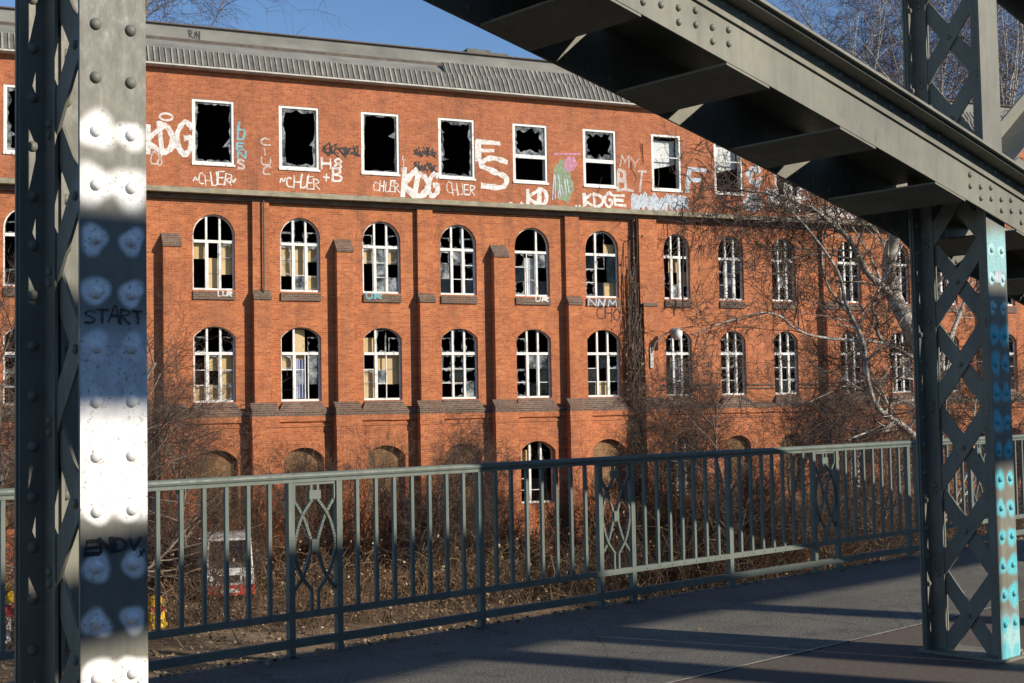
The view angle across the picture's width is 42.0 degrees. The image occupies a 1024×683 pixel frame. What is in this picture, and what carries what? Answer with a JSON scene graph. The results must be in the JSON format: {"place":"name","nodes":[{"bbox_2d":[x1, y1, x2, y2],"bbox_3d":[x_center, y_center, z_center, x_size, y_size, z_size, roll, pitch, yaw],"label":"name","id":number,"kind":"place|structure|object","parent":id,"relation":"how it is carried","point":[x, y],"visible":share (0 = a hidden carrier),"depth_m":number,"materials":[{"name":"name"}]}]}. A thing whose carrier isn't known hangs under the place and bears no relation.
{"place":"outdoors","nodes":[
{"label":"outdoors","id":0,"kind":"place"},
{"bbox_2d":[0,539,917,682],"bbox_3d":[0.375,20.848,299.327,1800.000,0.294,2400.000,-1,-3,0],"label":"ground","id":1,"kind":"structure","parent":0,"point":[158,645],"depth_m":34.72,"materials":[{"name":"brown soil"}]},
{"bbox_2d":[0,228,14,595],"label":"bare sapling","id":2,"kind":"object","parent":1,"relation":"on","point":[6,317],"visible":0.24,"depth_m":35.97,"materials":[{"name":"brown plant"}]},
{"bbox_2d":[5,585,13,642],"bbox_3d":[-12.796,6.851,33.567,1.860,1.380,0.700,-1,-3,-10],"label":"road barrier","id":3,"kind":"object","parent":1,"relation":"on","point":[9,595],"visible":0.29,"depth_m":33.54,"materials":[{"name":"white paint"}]},
{"bbox_2d":[148,595,167,628],"bbox_3d":[-9.375,7.096,35.108,0.591,0.840,0.600,-1,-3,0],"label":"marker drum","id":4,"kind":"object","parent":1,"relation":"on","point":[151,602],"visible":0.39,"depth_m":34.93,"materials":[{"name":"yellow plastic"}]},
{"bbox_2d":[0,263,323,626],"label":"bare sapling","id":5,"kind":"object","parent":1,"relation":"on","point":[180,415],"visible":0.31,"depth_m":33.64,"materials":[{"name":"brown plant"}]},
{"bbox_2d":[147,415,219,591],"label":"bare shrub","id":6,"kind":"object","parent":1,"relation":"on","point":[170,492],"visible":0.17,"depth_m":41.68,"materials":[{"name":"brown plant"}]},
{"bbox_2d":[147,323,277,596],"bbox_3d":[-10.351,3.601,41.437,7.052,8.619,7.362,-1,-3,0],"label":"bare sapling","id":7,"kind":"object","parent":1,"relation":"on","point":[200,440],"visible":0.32,"depth_m":41.40,"materials":[{"name":"brown plant"}]},
{"bbox_2d":[168,455,264,565],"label":"bare shrub","id":8,"kind":"object","parent":1,"relation":"on","point":[213,489],"visible":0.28,"depth_m":42.43,"materials":[{"name":"brown plant"}]},
{"bbox_2d":[165,524,278,622],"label":"bare shrub","id":9,"kind":"object","parent":1,"relation":"on","point":[221,567],"visible":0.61,"depth_m":35.95,"materials":[{"name":"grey plant"}]},
{"bbox_2d":[197,530,260,597],"bbox_3d":[-8.765,6.889,41.126,1.860,1.860,3.475,0,-3,-14],"label":"van","id":10,"kind":"object","parent":1,"relation":"on","point":[239,534],"visible":0.16,"depth_m":39.90,"materials":[{"name":"white paint"}]},
{"bbox_2d":[145,0,353,39],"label":"bare tree","id":11,"kind":"object","parent":1,"relation":"on","point":[147,6],"visible":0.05,"depth_m":84.63,"materials":[{"name":"brown plant"}]},
{"bbox_2d":[206,437,328,581],"bbox_3d":[-7.940,5.499,43.077,4.809,4.848,3.472,1,-3,-28],"label":"bare shrub","id":12,"kind":"object","parent":1,"relation":"on","point":[257,537],"visible":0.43,"depth_m":42.78,"materials":[{"name":"brown plant"}]},
{"bbox_2d":[246,437,362,585],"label":"bare sapling","id":13,"kind":"object","parent":1,"relation":"on","point":[305,499],"visible":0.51,"depth_m":42.51,"materials":[{"name":"brown plant"}]},
{"bbox_2d":[265,438,369,579],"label":"bare shrub","id":14,"kind":"object","parent":1,"relation":"on","point":[316,528],"visible":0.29,"depth_m":43.44,"materials":[{"name":"brown plant"}]},
{"bbox_2d":[298,418,425,582],"bbox_3d":[-4.963,5.155,44.110,4.529,5.644,4.072,-3,-4,39],"label":"bare shrub","id":15,"kind":"object","parent":1,"relation":"on","point":[348,506],"visible":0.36,"depth_m":43.96,"materials":[{"name":"brown plant"}]},
{"bbox_2d":[330,421,437,586],"bbox_3d":[-4.210,5.096,42.723,4.111,5.591,3.975,-1,-3,0],"label":"bare shrub","id":16,"kind":"object","parent":1,"relation":"on","point":[381,498],"visible":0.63,"depth_m":42.72,"materials":[{"name":"brown plant"}]},
{"bbox_2d":[350,418,492,576],"bbox_3d":[-2.580,5.256,44.695,5.329,5.520,4.896,-3,-4,34],"label":"bare shrub","id":17,"kind":"object","parent":1,"relation":"on","point":[416,488],"visible":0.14,"depth_m":44.74,"materials":[{"name":"brown plant"}]},
{"bbox_2d":[361,401,529,586],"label":"bare sapling","id":18,"kind":"object","parent":1,"relation":"on","point":[471,440],"visible":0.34,"depth_m":43.21,"materials":[{"name":"brown plant"}]},
{"bbox_2d":[378,410,529,598],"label":"bare sapling","id":19,"kind":"object","parent":1,"relation":"on","point":[438,502],"visible":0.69,"depth_m":40.87,"materials":[{"name":"brown plant"}]},
{"bbox_2d":[427,454,524,566],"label":"bare shrub","id":20,"kind":"object","parent":1,"relation":"on","point":[488,517],"visible":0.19,"depth_m":44.13,"materials":[{"name":"brown plant"}]},
{"bbox_2d":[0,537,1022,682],"bbox_3d":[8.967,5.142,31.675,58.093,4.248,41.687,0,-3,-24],"label":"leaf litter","id":21,"kind":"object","parent":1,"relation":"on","point":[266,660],"visible":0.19,"depth_m":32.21,"materials":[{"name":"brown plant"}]},
{"bbox_2d":[0,6,1023,585],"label":"factory building","id":22,"kind":"structure","parent":1,"relation":"on","point":[382,238],"depth_m":50.46,"materials":[{"name":"red brick"}]},
{"bbox_2d":[0,201,14,295],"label":"window","id":23,"kind":"structure","parent":22,"relation":"in","point":[7,210],"depth_m":43.98,"materials":[{"name":"white paint"}]},
{"bbox_2d":[0,320,14,416],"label":"window","id":24,"kind":"structure","parent":22,"relation":"in","point":[5,327],"depth_m":43.79,"materials":[{"name":"white paint"}]},
{"bbox_2d":[3,84,14,154],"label":"window","id":25,"kind":"structure","parent":22,"relation":"in","point":[7,150],"depth_m":44.13,"materials":[{"name":"white paint"}]},
{"bbox_2d":[146,216,151,232],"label":"window","id":26,"kind":"structure","parent":22,"relation":"in","point":[148,226],"depth_m":45.78,"materials":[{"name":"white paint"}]},
{"bbox_2d":[192,99,234,166],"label":"window","id":27,"kind":"structure","parent":22,"relation":"in","point":[231,131],"depth_m":46.94,"materials":[{"name":"white paint"}]},
{"bbox_2d":[186,207,241,299],"bbox_3d":[-10.482,-3.076,46.777,1.950,3.240,0.400,0,-3,-24],"label":"window","id":28,"kind":"structure","parent":22,"relation":"in","point":[223,264],"depth_m":46.84,"materials":[{"name":"white paint"}]},
{"bbox_2d":[189,320,241,413],"bbox_3d":[-10.370,0.873,46.484,1.790,3.280,0.600,0,-3,-24],"label":"window","id":29,"kind":"structure","parent":22,"relation":"in","point":[225,359],"depth_m":46.64,"materials":[{"name":"white paint"}]},
{"bbox_2d":[279,105,319,171],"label":"window","id":30,"kind":"structure","parent":22,"relation":"in","point":[316,115],"depth_m":48.21,"materials":[{"name":"white paint"}]},
{"bbox_2d":[274,211,326,300],"bbox_3d":[-7.655,-3.063,48.025,1.950,3.240,0.400,0,-3,-24],"label":"window","id":31,"kind":"structure","parent":22,"relation":"in","point":[294,257],"depth_m":48.05,"materials":[{"name":"white paint"}]},
{"bbox_2d":[277,320,327,411],"bbox_3d":[-7.545,0.886,47.737,1.790,3.280,0.610,0,-3,-24],"label":"window","id":32,"kind":"structure","parent":22,"relation":"in","point":[295,361],"depth_m":47.84,"materials":[{"name":"white paint"}]},
{"bbox_2d":[361,112,400,176],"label":"window","id":33,"kind":"structure","parent":22,"relation":"in","point":[396,116],"depth_m":49.44,"materials":[{"name":"white paint"}]},
{"bbox_2d":[356,215,406,302],"bbox_3d":[-4.856,-3.051,49.261,1.950,3.240,0.400,0,-3,-24],"label":"window","id":34,"kind":"structure","parent":22,"relation":"in","point":[391,253],"depth_m":49.26,"materials":[{"name":"white paint"}]},
{"bbox_2d":[360,321,408,410],"bbox_3d":[-4.746,0.898,48.973,1.790,3.280,0.610,0,-3,-24],"label":"window","id":35,"kind":"structure","parent":22,"relation":"in","point":[390,362],"depth_m":49.06,"materials":[{"name":"white paint"}]},
{"bbox_2d":[438,117,475,180],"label":"window","id":36,"kind":"structure","parent":22,"relation":"in","point":[471,122],"depth_m":50.70,"materials":[{"name":"white paint"}]},
{"bbox_2d":[434,218,481,303],"bbox_3d":[-2.050,-3.041,50.442,1.950,3.240,0.290,0,-3,-24],"label":"window","id":37,"kind":"structure","parent":22,"relation":"in","point":[454,222],"depth_m":50.44,"materials":[{"name":"white paint"}]},
{"bbox_2d":[438,322,484,409],"bbox_3d":[-1.938,0.908,50.149,1.790,3.280,0.490,0,-3,-24],"label":"window","id":38,"kind":"structure","parent":22,"relation":"in","point":[468,400],"depth_m":50.22,"materials":[{"name":"white paint"}]},
{"bbox_2d":[512,123,548,184],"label":"window","id":39,"kind":"structure","parent":22,"relation":"in","point":[544,128],"depth_m":51.90,"materials":[{"name":"white paint"}]},
{"bbox_2d":[509,222,554,304],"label":"window","id":40,"kind":"structure","parent":22,"relation":"in","point":[531,268],"depth_m":51.79,"materials":[{"name":"white paint"}]},
{"bbox_2d":[513,323,558,407],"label":"window","id":41,"kind":"structure","parent":22,"relation":"in","point":[538,401],"depth_m":51.46,"materials":[{"name":"white paint"}]},
{"bbox_2d":[519,435,558,503],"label":"window","id":42,"kind":"structure","parent":22,"relation":"in","point":[538,438],"depth_m":51.19,"materials":[{"name":"white paint"}]},
{"bbox_2d":[583,129,617,188],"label":"window","id":43,"kind":"structure","parent":22,"relation":"in","point":[612,133],"depth_m":53.16,"materials":[{"name":"white paint"}]},
{"bbox_2d":[580,225,623,305],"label":"window","id":44,"kind":"structure","parent":22,"relation":"in","point":[608,250],"depth_m":52.97,"materials":[{"name":"white paint"}]},
{"bbox_2d":[584,324,625,406],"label":"window","id":45,"kind":"structure","parent":22,"relation":"in","point":[600,388],"depth_m":52.72,"materials":[{"name":"white paint"}]},
{"bbox_2d":[616,217,654,526],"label":"dead creeper","id":46,"kind":"object","parent":22,"relation":"attached to","point":[635,346],"visible":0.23,"depth_m":52.87,"materials":[{"name":"brown plant"}]},
{"bbox_2d":[649,327,682,367],"bbox_3d":[6.125,0.240,52.902,1.309,1.582,0.530,-1,-3,0],"label":"wall lamp","id":47,"kind":"object","parent":22,"relation":"attached to","point":[677,335],"visible":0.84,"depth_m":52.87,"materials":[{"name":"metal"}]},
{"bbox_2d":[651,134,682,192],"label":"window","id":48,"kind":"structure","parent":22,"relation":"in","point":[659,149],"depth_m":54.56,"materials":[{"name":"white paint"}]},
{"bbox_2d":[658,228,693,307],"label":"window","id":49,"kind":"structure","parent":22,"relation":"in","point":[672,269],"depth_m":54.33,"materials":[{"name":"white paint"}]},
{"bbox_2d":[663,324,695,405],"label":"window","id":50,"kind":"structure","parent":22,"relation":"in","point":[687,329],"depth_m":54.20,"materials":[{"name":"white paint"}]},
{"bbox_2d":[671,433,694,494],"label":"window","id":51,"kind":"structure","parent":22,"relation":"in","point":[684,433],"depth_m":53.91,"materials":[{"name":"white paint"}]},
{"bbox_2d":[714,144,742,195],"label":"window","id":52,"kind":"structure","parent":22,"relation":"in","point":[717,150],"depth_m":55.77,"materials":[{"name":"white paint"}]},
{"bbox_2d":[713,230,747,307],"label":"window","id":53,"kind":"structure","parent":22,"relation":"in","point":[724,270],"depth_m":55.39,"materials":[{"name":"white paint"}]},
{"bbox_2d":[597,127,868,274],"bbox_3d":[10.000,-5.927,55.365,14.261,6.706,0.834,0,-3,-24],"label":"bare tree","id":54,"kind":"object","parent":22,"relation":"attached to","point":[727,211],"depth_m":55.13,"materials":[{"name":"brown plant"}]},
{"bbox_2d":[718,325,753,404],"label":"window","id":55,"kind":"structure","parent":22,"relation":"in","point":[730,401],"depth_m":55.12,"materials":[{"name":"white paint"}]},
{"bbox_2d":[767,233,799,308],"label":"window","id":56,"kind":"structure","parent":22,"relation":"in","point":[779,238],"depth_m":56.43,"materials":[{"name":"white paint"}]},
{"bbox_2d":[771,326,804,403],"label":"window","id":57,"kind":"structure","parent":22,"relation":"in","point":[780,328],"depth_m":56.25,"materials":[{"name":"white paint"}]},
{"bbox_2d":[834,236,864,309],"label":"window","id":58,"kind":"structure","parent":22,"relation":"in","point":[851,306],"depth_m":57.83,"materials":[{"name":"white paint"}]},
{"bbox_2d":[839,326,867,401],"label":"window","id":59,"kind":"structure","parent":22,"relation":"in","point":[851,326],"depth_m":57.63,"materials":[{"name":"white paint"}]},
{"bbox_2d":[883,241,911,310],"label":"window","id":60,"kind":"structure","parent":22,"relation":"in","point":[901,241],"depth_m":59.06,"materials":[{"name":"white paint"}]},
{"bbox_2d":[887,327,914,401],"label":"window","id":61,"kind":"structure","parent":22,"relation":"in","point":[903,385],"depth_m":58.67,"materials":[{"name":"white paint"}]},
{"bbox_2d":[939,273,958,311],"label":"window","id":62,"kind":"structure","parent":22,"relation":"in","point":[953,309],"depth_m":59.87,"materials":[{"name":"white paint"}]},
{"bbox_2d":[941,327,967,399],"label":"window","id":63,"kind":"structure","parent":22,"relation":"in","point":[946,330],"depth_m":59.74,"materials":[{"name":"white paint"}]},
{"bbox_2d":[1008,299,1016,312],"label":"window","id":64,"kind":"structure","parent":22,"relation":"in","point":[1010,309],"depth_m":61.29,"materials":[{"name":"white paint"}]},
{"bbox_2d":[1008,328,1022,399],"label":"window","id":65,"kind":"structure","parent":22,"relation":"in","point":[1011,331],"depth_m":61.34,"materials":[{"name":"white paint"}]},
{"bbox_2d":[5,466,1023,662],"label":"undergrowth","id":66,"kind":"object","parent":1,"relation":"on","point":[520,569],"visible":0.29,"depth_m":39.08,"materials":[{"name":"brown plant"}]},
{"bbox_2d":[469,472,581,579],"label":"bare shrub","id":67,"kind":"object","parent":1,"relation":"on","point":[516,528],"visible":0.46,"depth_m":43.48,"materials":[{"name":"brown plant"}]},
{"bbox_2d":[522,466,622,566],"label":"bare shrub","id":68,"kind":"object","parent":1,"relation":"on","point":[567,514],"visible":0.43,"depth_m":44.59,"materials":[{"name":"brown plant"}]},
{"bbox_2d":[515,433,641,570],"bbox_3d":[2.491,5.444,44.573,4.766,4.998,4.504,-1,-3,0],"label":"bare shrub","id":69,"kind":"object","parent":1,"relation":"on","point":[590,520],"visible":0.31,"depth_m":44.57,"materials":[{"name":"brown plant"}]},
{"bbox_2d":[580,433,711,585],"bbox_3d":[4.223,5.356,42.343,3.968,5.028,6.047,1,-4,-36],"label":"bare shrub","id":70,"kind":"object","parent":1,"relation":"on","point":[637,506],"visible":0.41,"depth_m":42.28,"materials":[{"name":"brown plant"}]},
{"bbox_2d":[614,440,737,585],"bbox_3d":[5.318,5.477,43.262,4.621,4.842,5.482,-1,-3,0],"label":"bare shrub","id":71,"kind":"object","parent":1,"relation":"on","point":[674,511],"visible":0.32,"depth_m":42.18,"materials":[{"name":"brown plant"}]},
{"bbox_2d":[599,351,775,580],"bbox_3d":[5.768,4.126,44.182,6.379,7.692,5.894,-1,-3,0],"label":"bare sapling","id":72,"kind":"object","parent":1,"relation":"on","point":[635,430],"visible":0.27,"depth_m":44.06,"materials":[{"name":"brown plant"}]},
{"bbox_2d":[616,369,818,585],"bbox_3d":[6.664,4.361,42.167,6.864,7.384,6.289,-1,-3,0],"label":"bare sapling","id":73,"kind":"object","parent":1,"relation":"on","point":[698,476],"visible":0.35,"depth_m":41.83,"materials":[{"name":"brown plant"}]},
{"bbox_2d":[638,422,807,580],"bbox_3d":[6.740,5.209,43.021,6.300,5.242,4.696,-3,-3,32],"label":"bare shrub","id":74,"kind":"object","parent":1,"relation":"on","point":[748,531],"visible":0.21,"depth_m":42.06,"materials":[{"name":"brown plant"}]},
{"bbox_2d":[629,332,828,583],"bbox_3d":[6.424,3.692,40.368,6.062,7.911,6.217,-1,-3,0],"label":"bare sapling","id":75,"kind":"object","parent":1,"relation":"on","point":[690,419],"visible":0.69,"depth_m":39.53,"materials":[{"name":"brown plant"}]},
{"bbox_2d":[697,284,909,576],"bbox_3d":[9.107,2.949,42.607,7.824,9.729,5.351,-2,-3,22],"label":"bare sapling","id":76,"kind":"object","parent":1,"relation":"on","point":[798,399],"visible":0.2,"depth_m":42.20,"materials":[{"name":"brown plant"}]},
{"bbox_2d":[728,0,902,274],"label":"birch tree","id":77,"kind":"object","parent":1,"relation":"on","point":[845,48],"visible":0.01,"depth_m":75.48,"materials":[{"name":"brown plant"}]},
{"bbox_2d":[616,20,1023,539],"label":"old tree","id":78,"kind":"object","parent":1,"relation":"on","point":[888,286],"visible":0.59,"depth_m":22.55,"materials":[{"name":"brown plant"}]},
{"bbox_2d":[743,343,913,568],"bbox_3d":[9.794,3.732,40.326,6.144,7.698,6.252,-1,-3,0],"label":"bare sapling","id":79,"kind":"object","parent":1,"relation":"on","point":[818,464],"visible":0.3,"depth_m":39.83,"materials":[{"name":"brown plant"}]},
{"bbox_2d":[791,464,917,571],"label":"bare shrub","id":80,"kind":"object","parent":1,"relation":"on","point":[825,521],"visible":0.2,"depth_m":37.30,"materials":[{"name":"brown plant"}]},
{"bbox_2d":[795,386,985,566],"bbox_3d":[10.062,4.299,35.421,5.123,6.318,5.807,-2,-3,26],"label":"bare sapling","id":81,"kind":"object","parent":1,"relation":"on","point":[895,544],"visible":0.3,"depth_m":34.76,"materials":[{"name":"brown plant"}]},
{"bbox_2d":[769,0,1014,99],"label":"birch tree","id":82,"kind":"object","parent":1,"relation":"on","point":[870,42],"visible":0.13,"depth_m":79.77,"materials":[{"name":"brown plant"}]},
{"bbox_2d":[777,0,1016,99],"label":"birch tree","id":83,"kind":"object","parent":1,"relation":"on","point":[847,30],"visible":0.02,"depth_m":91.01,"materials":[{"name":"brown plant"}]},
{"bbox_2d":[808,0,1023,100],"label":"birch tree","id":84,"kind":"object","parent":1,"relation":"on","point":[941,85],"visible":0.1,"depth_m":82.97,"materials":[{"name":"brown plant"}]},
{"bbox_2d":[811,0,1023,101],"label":"birch tree","id":85,"kind":"object","parent":1,"relation":"on","point":[930,41],"visible":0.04,"depth_m":94.09,"materials":[{"name":"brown plant"}]},
{"bbox_2d":[845,310,1023,537],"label":"bare sapling","id":86,"kind":"object","parent":1,"relation":"on","point":[968,404],"visible":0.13,"depth_m":39.33,"materials":[{"name":"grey plant"}]},
{"bbox_2d":[860,2,1023,105],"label":"birch tree","id":87,"kind":"object","parent":1,"relation":"on","point":[1014,84],"visible":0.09,"depth_m":79.10,"materials":[{"name":"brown plant"}]},
{"bbox_2d":[873,0,1023,105],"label":"birch tree","id":88,"kind":"object","parent":1,"relation":"on","point":[1001,62],"visible":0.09,"depth_m":81.56,"materials":[{"name":"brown plant"}]},
{"bbox_2d":[0,0,1023,104],"label":"sky","id":89,"kind":"structure","parent":0,"point":[414,23],"materials":[{"name":"blue"}]},
{"bbox_2d":[148,538,1023,682],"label":"walkway","id":90,"kind":"structure","parent":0,"point":[664,639],"depth_m":9.27,"materials":[{"name":"grey asphalt"}]},
{"bbox_2d":[0,434,1023,682],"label":"bridge railing","id":91,"kind":"object","parent":90,"relation":"on","point":[290,642],"visible":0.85,"depth_m":10.10,"materials":[{"name":"metal"}]},
{"bbox_2d":[667,599,1023,682],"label":"pavement joint","id":92,"kind":"object","parent":90,"relation":"on","point":[805,650],"visible":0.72,"depth_m":8.59,"materials":[{"name":"grey concrete"}]},
{"bbox_2d":[673,600,1023,682],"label":"bridge deck","id":93,"kind":"structure","parent":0,"point":[805,651],"depth_m":8.64,"materials":[{"name":"concrete"}]},
{"bbox_2d":[14,0,1023,682],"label":"bridge truss","id":94,"kind":"object","parent":93,"relation":"on","point":[924,172],"visible":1,"depth_m":6.63,"materials":[{"name":"metal"}]},
{"bbox_2d":[148,538,1022,678],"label":"deck edge","id":95,"kind":"object","parent":93,"relation":"attached to","point":[474,626],"visible":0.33,"depth_m":9.77,"materials":[{"name":"concrete"}]},
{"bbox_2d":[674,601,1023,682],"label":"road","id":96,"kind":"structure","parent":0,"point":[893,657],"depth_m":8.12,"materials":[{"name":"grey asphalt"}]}
]}

